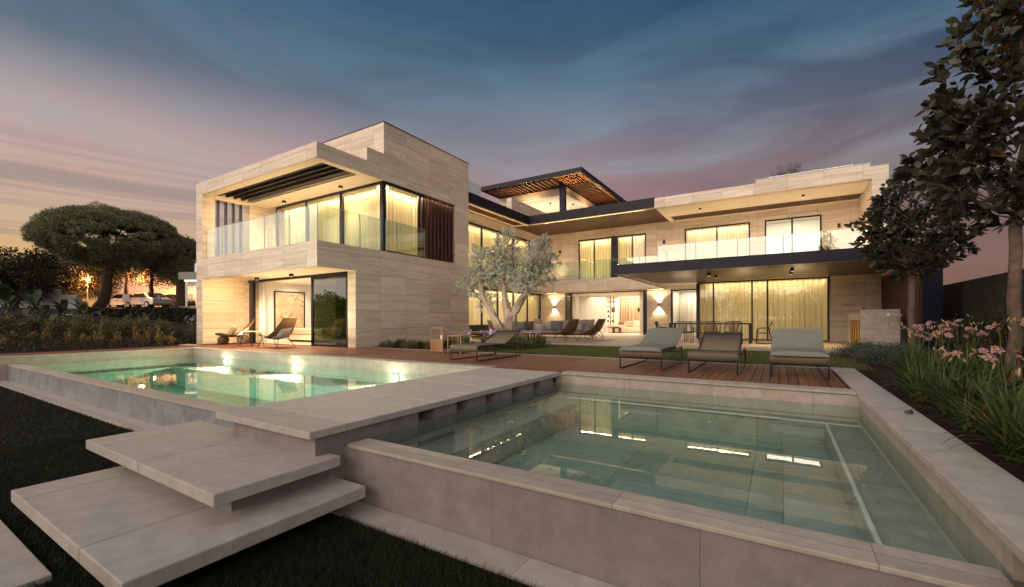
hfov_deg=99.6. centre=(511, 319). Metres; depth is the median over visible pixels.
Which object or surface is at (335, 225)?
window
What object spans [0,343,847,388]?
deck
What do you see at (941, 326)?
daylily plant
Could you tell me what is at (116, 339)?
young shrub
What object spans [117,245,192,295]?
dense tree
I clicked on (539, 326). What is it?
cushion
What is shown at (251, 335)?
side table
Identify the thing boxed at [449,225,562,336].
olive tree
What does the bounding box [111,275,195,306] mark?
shop building
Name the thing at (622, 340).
patio
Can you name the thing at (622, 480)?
shallow pool
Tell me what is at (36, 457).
lawn grass
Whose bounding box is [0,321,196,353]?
ground cover
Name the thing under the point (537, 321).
cushion
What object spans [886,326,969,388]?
daylily plant
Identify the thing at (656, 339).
pad
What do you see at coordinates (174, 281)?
dense tree
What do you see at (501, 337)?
sun lounger
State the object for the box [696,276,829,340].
window
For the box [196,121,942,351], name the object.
house
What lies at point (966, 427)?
daylily plant
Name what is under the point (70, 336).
young shrub
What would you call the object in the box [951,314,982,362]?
daylily plant
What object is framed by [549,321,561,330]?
cushion
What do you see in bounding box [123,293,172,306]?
parked car
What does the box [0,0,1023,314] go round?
sky
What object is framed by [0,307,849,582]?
ground
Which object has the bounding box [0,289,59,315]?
paddle plant
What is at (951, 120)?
magnolia tree
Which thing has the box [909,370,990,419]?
daylily plant
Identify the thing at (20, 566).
paver
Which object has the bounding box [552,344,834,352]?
patio edge
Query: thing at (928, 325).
daylily plant
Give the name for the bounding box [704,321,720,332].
dining chair
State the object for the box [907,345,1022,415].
daylily plant
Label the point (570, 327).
rope lounge chair
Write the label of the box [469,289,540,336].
window
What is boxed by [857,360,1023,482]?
planting bed
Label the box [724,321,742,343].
dining chair
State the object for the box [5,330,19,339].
young shrub
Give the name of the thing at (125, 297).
street sign
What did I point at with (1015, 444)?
daylily plant
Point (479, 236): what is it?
window
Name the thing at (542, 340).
flowering plant
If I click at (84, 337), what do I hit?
young shrub
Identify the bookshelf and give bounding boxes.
[610,296,614,332]
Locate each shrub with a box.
[0,313,21,328]
[0,334,6,349]
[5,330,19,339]
[15,311,49,330]
[24,332,37,341]
[39,314,73,333]
[40,328,51,341]
[63,328,75,343]
[67,310,97,334]
[79,330,90,343]
[86,316,127,337]
[92,326,103,345]
[110,330,122,346]
[113,311,140,334]
[127,315,154,335]
[131,326,141,345]
[134,312,156,322]
[139,331,151,345]
[142,316,176,339]
[154,326,165,345]
[164,331,175,345]
[378,339,395,347]
[393,339,406,346]
[398,339,417,348]
[413,338,429,348]
[422,343,430,349]
[443,338,455,348]
[770,160,802,176]
[827,341,873,359]
[844,338,886,352]
[847,344,903,365]
[850,338,888,346]
[853,343,907,362]
[879,338,907,351]
[886,339,912,359]
[898,344,955,364]
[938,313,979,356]
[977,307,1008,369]
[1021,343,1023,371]
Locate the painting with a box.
[274,291,304,329]
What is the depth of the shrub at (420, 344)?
13.36 m
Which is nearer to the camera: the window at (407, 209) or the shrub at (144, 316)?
the window at (407, 209)
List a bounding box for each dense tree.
[0,244,77,307]
[0,259,82,294]
[10,252,99,293]
[45,256,122,303]
[71,234,148,293]
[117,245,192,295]
[151,234,194,294]
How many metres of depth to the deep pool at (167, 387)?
9.49 m
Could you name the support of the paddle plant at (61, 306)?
on the ground at (18, 314)
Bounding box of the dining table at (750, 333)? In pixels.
[669,323,752,343]
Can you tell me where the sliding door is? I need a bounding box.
[311,274,347,346]
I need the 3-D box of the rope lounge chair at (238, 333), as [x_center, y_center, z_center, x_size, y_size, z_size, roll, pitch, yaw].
[-10.040,0.422,15.785,1.244,0.938,0.823,0,0,-26]
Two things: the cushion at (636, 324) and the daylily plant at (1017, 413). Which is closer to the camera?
the daylily plant at (1017, 413)
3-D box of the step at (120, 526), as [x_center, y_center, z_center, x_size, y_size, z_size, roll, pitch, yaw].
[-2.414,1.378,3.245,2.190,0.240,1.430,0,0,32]
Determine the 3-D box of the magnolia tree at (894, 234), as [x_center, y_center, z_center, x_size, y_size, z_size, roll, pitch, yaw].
[8.380,-1.192,9.152,2.194,4.144,2.179,0,0,32]
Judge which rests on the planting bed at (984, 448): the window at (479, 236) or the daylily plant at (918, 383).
the daylily plant at (918, 383)
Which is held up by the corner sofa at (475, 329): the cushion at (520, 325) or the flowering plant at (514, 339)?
the cushion at (520, 325)
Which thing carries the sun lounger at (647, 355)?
on the deck
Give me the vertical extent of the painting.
1.620 m
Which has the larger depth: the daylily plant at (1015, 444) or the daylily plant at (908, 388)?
the daylily plant at (908, 388)
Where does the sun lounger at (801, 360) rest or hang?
on the deck
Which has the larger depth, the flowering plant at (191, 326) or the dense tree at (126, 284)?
the dense tree at (126, 284)
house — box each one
[178,272,196,308]
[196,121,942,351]
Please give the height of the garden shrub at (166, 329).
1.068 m
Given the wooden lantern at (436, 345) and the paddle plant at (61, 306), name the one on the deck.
the wooden lantern at (436, 345)
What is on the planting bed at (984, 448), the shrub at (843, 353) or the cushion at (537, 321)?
the shrub at (843, 353)
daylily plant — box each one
[872,358,956,402]
[877,313,932,379]
[881,356,940,395]
[884,320,986,380]
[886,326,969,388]
[890,324,944,367]
[891,328,944,373]
[901,326,938,362]
[905,362,1003,410]
[905,375,1003,432]
[906,346,1017,406]
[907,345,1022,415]
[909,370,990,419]
[933,367,1023,463]
[936,347,1023,432]
[941,319,1002,383]
[944,326,1003,368]
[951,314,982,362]
[951,323,1023,379]
[956,379,1002,431]
[956,385,1023,460]
[963,317,1023,401]
[974,432,1023,458]
[978,359,1023,402]
[992,411,1023,466]
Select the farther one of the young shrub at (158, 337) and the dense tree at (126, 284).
the dense tree at (126, 284)
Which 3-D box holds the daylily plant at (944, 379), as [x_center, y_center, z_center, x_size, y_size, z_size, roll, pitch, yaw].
[4.168,0.616,4.084,0.691,0.480,0.803,0,0,-17]
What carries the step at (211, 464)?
on the step at (120, 526)
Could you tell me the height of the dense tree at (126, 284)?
5.329 m
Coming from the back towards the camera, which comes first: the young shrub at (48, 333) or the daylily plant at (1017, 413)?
the young shrub at (48, 333)
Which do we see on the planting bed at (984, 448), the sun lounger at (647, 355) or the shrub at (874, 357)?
the shrub at (874, 357)
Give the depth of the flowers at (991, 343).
7.27 m
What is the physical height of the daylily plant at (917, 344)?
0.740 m
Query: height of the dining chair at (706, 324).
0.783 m
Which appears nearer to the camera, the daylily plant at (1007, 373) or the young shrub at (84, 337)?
the daylily plant at (1007, 373)
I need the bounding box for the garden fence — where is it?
[943,269,1023,329]
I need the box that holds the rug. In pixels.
[521,338,610,343]
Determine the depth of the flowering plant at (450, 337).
14.11 m
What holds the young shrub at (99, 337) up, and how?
on the ground at (18, 314)
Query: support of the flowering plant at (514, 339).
on the garden lawn at (687, 355)
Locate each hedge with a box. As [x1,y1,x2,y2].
[82,306,196,322]
[934,318,1023,373]
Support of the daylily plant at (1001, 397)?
on the planting bed at (984, 448)
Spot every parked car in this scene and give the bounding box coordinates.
[107,294,156,306]
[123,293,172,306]
[160,294,195,306]
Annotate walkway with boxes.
[216,367,559,481]
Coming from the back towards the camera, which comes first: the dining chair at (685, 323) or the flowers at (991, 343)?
the dining chair at (685, 323)
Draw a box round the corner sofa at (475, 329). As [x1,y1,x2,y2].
[469,323,603,338]
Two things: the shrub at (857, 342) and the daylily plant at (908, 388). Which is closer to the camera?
the daylily plant at (908, 388)
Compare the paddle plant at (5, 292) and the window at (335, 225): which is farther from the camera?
the paddle plant at (5, 292)
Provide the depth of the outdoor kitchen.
12.66 m
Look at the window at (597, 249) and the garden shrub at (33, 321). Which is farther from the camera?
the window at (597, 249)
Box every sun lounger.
[450,330,520,360]
[619,346,681,370]
[688,333,745,374]
[770,352,829,379]
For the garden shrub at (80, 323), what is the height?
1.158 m
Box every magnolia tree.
[843,170,989,348]
[889,0,1023,388]
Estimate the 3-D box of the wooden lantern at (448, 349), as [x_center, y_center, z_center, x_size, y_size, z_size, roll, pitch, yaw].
[-1.371,0.625,11.285,0.442,0.460,0.442,0,0,32]
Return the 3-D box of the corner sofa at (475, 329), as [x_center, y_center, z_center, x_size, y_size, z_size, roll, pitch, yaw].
[1.152,0.490,20.120,5.366,0.732,3.420,0,0,32]
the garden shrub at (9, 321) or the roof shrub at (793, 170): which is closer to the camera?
the garden shrub at (9, 321)
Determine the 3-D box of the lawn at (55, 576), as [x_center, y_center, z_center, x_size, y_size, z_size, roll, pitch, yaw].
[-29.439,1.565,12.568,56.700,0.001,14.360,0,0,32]
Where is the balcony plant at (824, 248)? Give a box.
[817,244,829,249]
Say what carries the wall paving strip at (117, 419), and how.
on the ground at (18, 314)
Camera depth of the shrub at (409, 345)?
13.35 m
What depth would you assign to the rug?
17.42 m
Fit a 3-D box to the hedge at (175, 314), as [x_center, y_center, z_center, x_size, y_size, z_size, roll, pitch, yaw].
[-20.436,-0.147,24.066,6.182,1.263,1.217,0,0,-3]
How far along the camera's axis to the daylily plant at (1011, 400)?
3.19 m
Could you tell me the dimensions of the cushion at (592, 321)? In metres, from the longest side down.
0.620 x 0.560 x 0.168 m
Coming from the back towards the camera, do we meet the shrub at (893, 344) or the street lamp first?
the street lamp
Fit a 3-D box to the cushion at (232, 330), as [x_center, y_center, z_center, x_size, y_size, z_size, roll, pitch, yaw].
[-10.143,0.381,15.687,0.178,0.420,0.620,24,-9,-21]
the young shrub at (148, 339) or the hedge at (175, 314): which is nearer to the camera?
the young shrub at (148, 339)
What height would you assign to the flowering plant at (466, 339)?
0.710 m
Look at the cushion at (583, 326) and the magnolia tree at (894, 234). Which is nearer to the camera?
the magnolia tree at (894, 234)
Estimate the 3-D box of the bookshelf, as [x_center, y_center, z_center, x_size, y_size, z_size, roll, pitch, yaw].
[6.423,-0.372,27.986,0.550,2.400,0.250,0,0,32]
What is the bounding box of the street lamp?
[85,277,89,306]
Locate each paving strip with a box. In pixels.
[0,380,162,430]
[330,501,618,586]
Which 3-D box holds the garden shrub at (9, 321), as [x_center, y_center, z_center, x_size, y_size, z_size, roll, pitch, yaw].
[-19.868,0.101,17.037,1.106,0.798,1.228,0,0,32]
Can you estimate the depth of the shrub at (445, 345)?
12.93 m
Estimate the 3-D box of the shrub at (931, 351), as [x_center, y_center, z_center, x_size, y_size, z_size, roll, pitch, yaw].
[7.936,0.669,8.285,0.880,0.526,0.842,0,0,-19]
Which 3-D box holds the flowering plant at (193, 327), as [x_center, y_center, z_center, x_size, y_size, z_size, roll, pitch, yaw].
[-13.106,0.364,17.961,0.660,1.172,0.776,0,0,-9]
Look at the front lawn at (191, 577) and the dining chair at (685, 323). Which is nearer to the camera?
the front lawn at (191, 577)
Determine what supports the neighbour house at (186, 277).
on the ground at (18, 314)
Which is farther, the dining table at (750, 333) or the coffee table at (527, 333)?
the coffee table at (527, 333)
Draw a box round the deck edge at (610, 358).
[179,344,855,369]
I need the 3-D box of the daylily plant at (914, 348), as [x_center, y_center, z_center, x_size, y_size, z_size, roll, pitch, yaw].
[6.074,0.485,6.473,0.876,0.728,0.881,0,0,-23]
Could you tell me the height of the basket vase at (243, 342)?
0.333 m
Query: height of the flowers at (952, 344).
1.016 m
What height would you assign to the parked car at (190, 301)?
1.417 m
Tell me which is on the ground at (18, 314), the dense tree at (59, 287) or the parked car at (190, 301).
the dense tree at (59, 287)
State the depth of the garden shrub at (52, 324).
16.80 m
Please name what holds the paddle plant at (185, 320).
on the ground at (18, 314)
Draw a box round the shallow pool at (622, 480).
[344,367,1023,586]
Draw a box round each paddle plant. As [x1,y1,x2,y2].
[0,281,44,317]
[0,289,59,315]
[40,299,92,322]
[60,298,110,318]
[181,316,196,323]
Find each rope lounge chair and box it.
[215,319,255,344]
[257,318,296,347]
[553,319,578,341]
[578,319,605,339]
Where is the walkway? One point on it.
(414, 413)
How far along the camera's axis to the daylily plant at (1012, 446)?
2.40 m
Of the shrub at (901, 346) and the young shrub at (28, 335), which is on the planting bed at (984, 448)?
the shrub at (901, 346)
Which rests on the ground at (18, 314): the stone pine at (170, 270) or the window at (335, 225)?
the stone pine at (170, 270)
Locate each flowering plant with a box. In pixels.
[184,318,196,342]
[186,315,196,337]
[439,329,456,342]
[454,329,471,343]
[479,330,496,350]
[504,336,524,349]
[511,330,526,347]
[519,329,541,348]
[530,329,553,346]
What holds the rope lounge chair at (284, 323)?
on the deck
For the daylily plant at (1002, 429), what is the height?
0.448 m
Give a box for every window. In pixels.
[276,181,388,250]
[376,182,424,257]
[469,222,529,275]
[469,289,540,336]
[578,236,616,278]
[617,233,645,276]
[685,222,749,259]
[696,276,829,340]
[765,214,821,253]
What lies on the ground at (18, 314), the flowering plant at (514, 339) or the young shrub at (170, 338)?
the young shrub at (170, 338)
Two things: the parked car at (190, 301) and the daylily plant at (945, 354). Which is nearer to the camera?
the daylily plant at (945, 354)
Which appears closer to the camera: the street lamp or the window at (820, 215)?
the window at (820, 215)
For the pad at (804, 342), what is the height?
0.379 m
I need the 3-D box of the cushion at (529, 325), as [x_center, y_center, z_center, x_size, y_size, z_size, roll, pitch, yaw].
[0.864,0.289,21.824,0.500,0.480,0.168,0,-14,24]
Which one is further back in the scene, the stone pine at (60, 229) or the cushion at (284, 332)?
the stone pine at (60, 229)
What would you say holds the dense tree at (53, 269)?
on the ground at (18, 314)
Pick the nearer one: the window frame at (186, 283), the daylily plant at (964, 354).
the daylily plant at (964, 354)
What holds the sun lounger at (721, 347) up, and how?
on the deck
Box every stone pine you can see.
[18,201,189,307]
[146,237,220,306]
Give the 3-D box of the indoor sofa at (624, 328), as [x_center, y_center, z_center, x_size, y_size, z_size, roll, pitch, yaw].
[7.608,0.493,28.137,2.300,0.580,1.650,0,0,32]
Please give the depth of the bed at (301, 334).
17.25 m
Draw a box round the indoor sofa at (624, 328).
[608,323,639,331]
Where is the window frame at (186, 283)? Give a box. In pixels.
[185,281,187,305]
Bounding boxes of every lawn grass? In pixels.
[0,427,353,586]
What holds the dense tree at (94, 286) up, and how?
on the ground at (18, 314)
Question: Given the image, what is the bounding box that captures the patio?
[471,334,932,353]
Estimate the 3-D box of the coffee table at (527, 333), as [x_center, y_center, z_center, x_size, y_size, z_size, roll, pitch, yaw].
[0.469,0.683,18.414,1.560,0.330,1.560,0,0,32]
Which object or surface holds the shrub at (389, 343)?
on the house bed at (428, 347)
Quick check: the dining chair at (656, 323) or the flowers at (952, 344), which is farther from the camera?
the dining chair at (656, 323)
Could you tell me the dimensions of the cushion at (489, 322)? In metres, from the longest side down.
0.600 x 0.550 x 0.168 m
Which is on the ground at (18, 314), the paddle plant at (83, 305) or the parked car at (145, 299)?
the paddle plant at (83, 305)
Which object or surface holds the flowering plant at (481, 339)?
on the garden lawn at (687, 355)
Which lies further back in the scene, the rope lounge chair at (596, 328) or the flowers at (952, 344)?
the rope lounge chair at (596, 328)
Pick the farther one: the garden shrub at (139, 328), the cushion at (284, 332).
the garden shrub at (139, 328)
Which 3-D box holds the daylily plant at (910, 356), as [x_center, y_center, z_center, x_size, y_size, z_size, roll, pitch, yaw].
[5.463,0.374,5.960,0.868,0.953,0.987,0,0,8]
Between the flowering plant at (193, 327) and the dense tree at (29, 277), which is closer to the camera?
the flowering plant at (193, 327)
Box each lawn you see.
[0,386,127,586]
[91,513,530,586]
[478,346,870,370]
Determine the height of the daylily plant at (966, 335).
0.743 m
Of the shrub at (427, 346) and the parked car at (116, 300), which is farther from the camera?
the parked car at (116, 300)
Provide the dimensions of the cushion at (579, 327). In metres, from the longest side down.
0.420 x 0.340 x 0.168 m
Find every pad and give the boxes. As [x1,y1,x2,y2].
[619,328,683,351]
[771,328,828,356]
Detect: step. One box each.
[11,466,364,586]
[86,420,339,511]
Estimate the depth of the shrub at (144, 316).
21.44 m
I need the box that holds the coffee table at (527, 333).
[518,332,535,339]
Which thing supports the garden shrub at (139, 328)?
on the ground at (18, 314)
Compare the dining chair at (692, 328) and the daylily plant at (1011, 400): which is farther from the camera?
the dining chair at (692, 328)
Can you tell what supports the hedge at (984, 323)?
on the planting bed at (984, 448)
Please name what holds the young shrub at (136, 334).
on the ground at (18, 314)
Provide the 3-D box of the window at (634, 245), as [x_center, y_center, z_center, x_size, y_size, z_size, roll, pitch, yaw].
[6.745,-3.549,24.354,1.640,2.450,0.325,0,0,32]
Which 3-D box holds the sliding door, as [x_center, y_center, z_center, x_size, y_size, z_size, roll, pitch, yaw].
[-5.953,-0.290,14.097,1.875,2.294,0.060,0,0,32]
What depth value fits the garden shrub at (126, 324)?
17.85 m
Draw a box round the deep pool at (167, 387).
[0,347,497,428]
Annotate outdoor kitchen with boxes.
[848,308,899,347]
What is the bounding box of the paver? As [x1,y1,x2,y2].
[0,520,51,586]
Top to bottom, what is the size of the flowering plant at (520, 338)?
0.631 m
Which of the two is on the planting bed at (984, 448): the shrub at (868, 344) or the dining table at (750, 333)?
the shrub at (868, 344)
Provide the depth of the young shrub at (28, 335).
14.85 m
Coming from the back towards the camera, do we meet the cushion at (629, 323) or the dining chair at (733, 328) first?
the cushion at (629, 323)
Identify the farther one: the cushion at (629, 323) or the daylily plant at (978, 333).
the cushion at (629, 323)
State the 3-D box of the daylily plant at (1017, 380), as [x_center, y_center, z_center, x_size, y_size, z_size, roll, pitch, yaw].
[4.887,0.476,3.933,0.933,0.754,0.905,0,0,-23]
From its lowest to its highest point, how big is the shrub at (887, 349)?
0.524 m
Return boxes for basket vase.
[217,336,228,343]
[237,335,249,343]
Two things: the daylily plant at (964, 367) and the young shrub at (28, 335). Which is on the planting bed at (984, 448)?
the daylily plant at (964, 367)
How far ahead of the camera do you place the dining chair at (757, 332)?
14.78 m
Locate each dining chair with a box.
[655,321,668,327]
[675,321,693,342]
[684,321,701,340]
[699,321,717,338]
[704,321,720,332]
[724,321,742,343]
[725,321,740,332]
[756,321,772,343]
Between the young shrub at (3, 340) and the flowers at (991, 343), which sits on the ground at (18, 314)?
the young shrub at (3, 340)
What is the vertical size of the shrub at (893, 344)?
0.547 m
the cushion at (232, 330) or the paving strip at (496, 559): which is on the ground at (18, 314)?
the paving strip at (496, 559)
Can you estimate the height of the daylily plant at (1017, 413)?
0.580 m
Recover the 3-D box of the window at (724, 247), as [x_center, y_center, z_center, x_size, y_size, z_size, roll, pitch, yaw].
[10.434,-3.561,22.069,3.020,2.450,0.325,0,0,32]
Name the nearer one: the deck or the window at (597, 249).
the deck
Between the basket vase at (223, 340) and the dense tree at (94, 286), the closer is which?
the basket vase at (223, 340)
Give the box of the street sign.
[122,294,129,306]
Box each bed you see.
[289,328,310,339]
[378,342,530,350]
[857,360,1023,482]
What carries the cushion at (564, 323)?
on the corner sofa at (475, 329)
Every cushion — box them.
[227,325,236,334]
[276,328,291,337]
[487,320,493,330]
[517,321,525,329]
[525,321,533,329]
[533,319,541,329]
[535,324,543,330]
[544,321,550,329]
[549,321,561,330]
[561,320,568,330]
[576,324,581,330]
[580,323,590,330]
[583,319,594,325]
[625,321,632,326]
[633,320,639,326]
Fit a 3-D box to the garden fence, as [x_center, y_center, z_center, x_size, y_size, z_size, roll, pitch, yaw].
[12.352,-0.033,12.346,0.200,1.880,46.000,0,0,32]
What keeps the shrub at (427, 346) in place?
on the house bed at (428, 347)
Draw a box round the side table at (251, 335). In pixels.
[237,331,265,345]
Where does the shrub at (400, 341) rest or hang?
on the house bed at (428, 347)
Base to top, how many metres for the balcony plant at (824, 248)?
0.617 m
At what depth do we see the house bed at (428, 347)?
13.81 m
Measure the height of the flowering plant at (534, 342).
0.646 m
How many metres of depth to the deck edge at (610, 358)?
9.16 m
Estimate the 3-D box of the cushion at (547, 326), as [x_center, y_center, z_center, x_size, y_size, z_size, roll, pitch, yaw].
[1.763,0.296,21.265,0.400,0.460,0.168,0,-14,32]
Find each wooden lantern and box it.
[430,327,452,352]
[447,335,470,353]

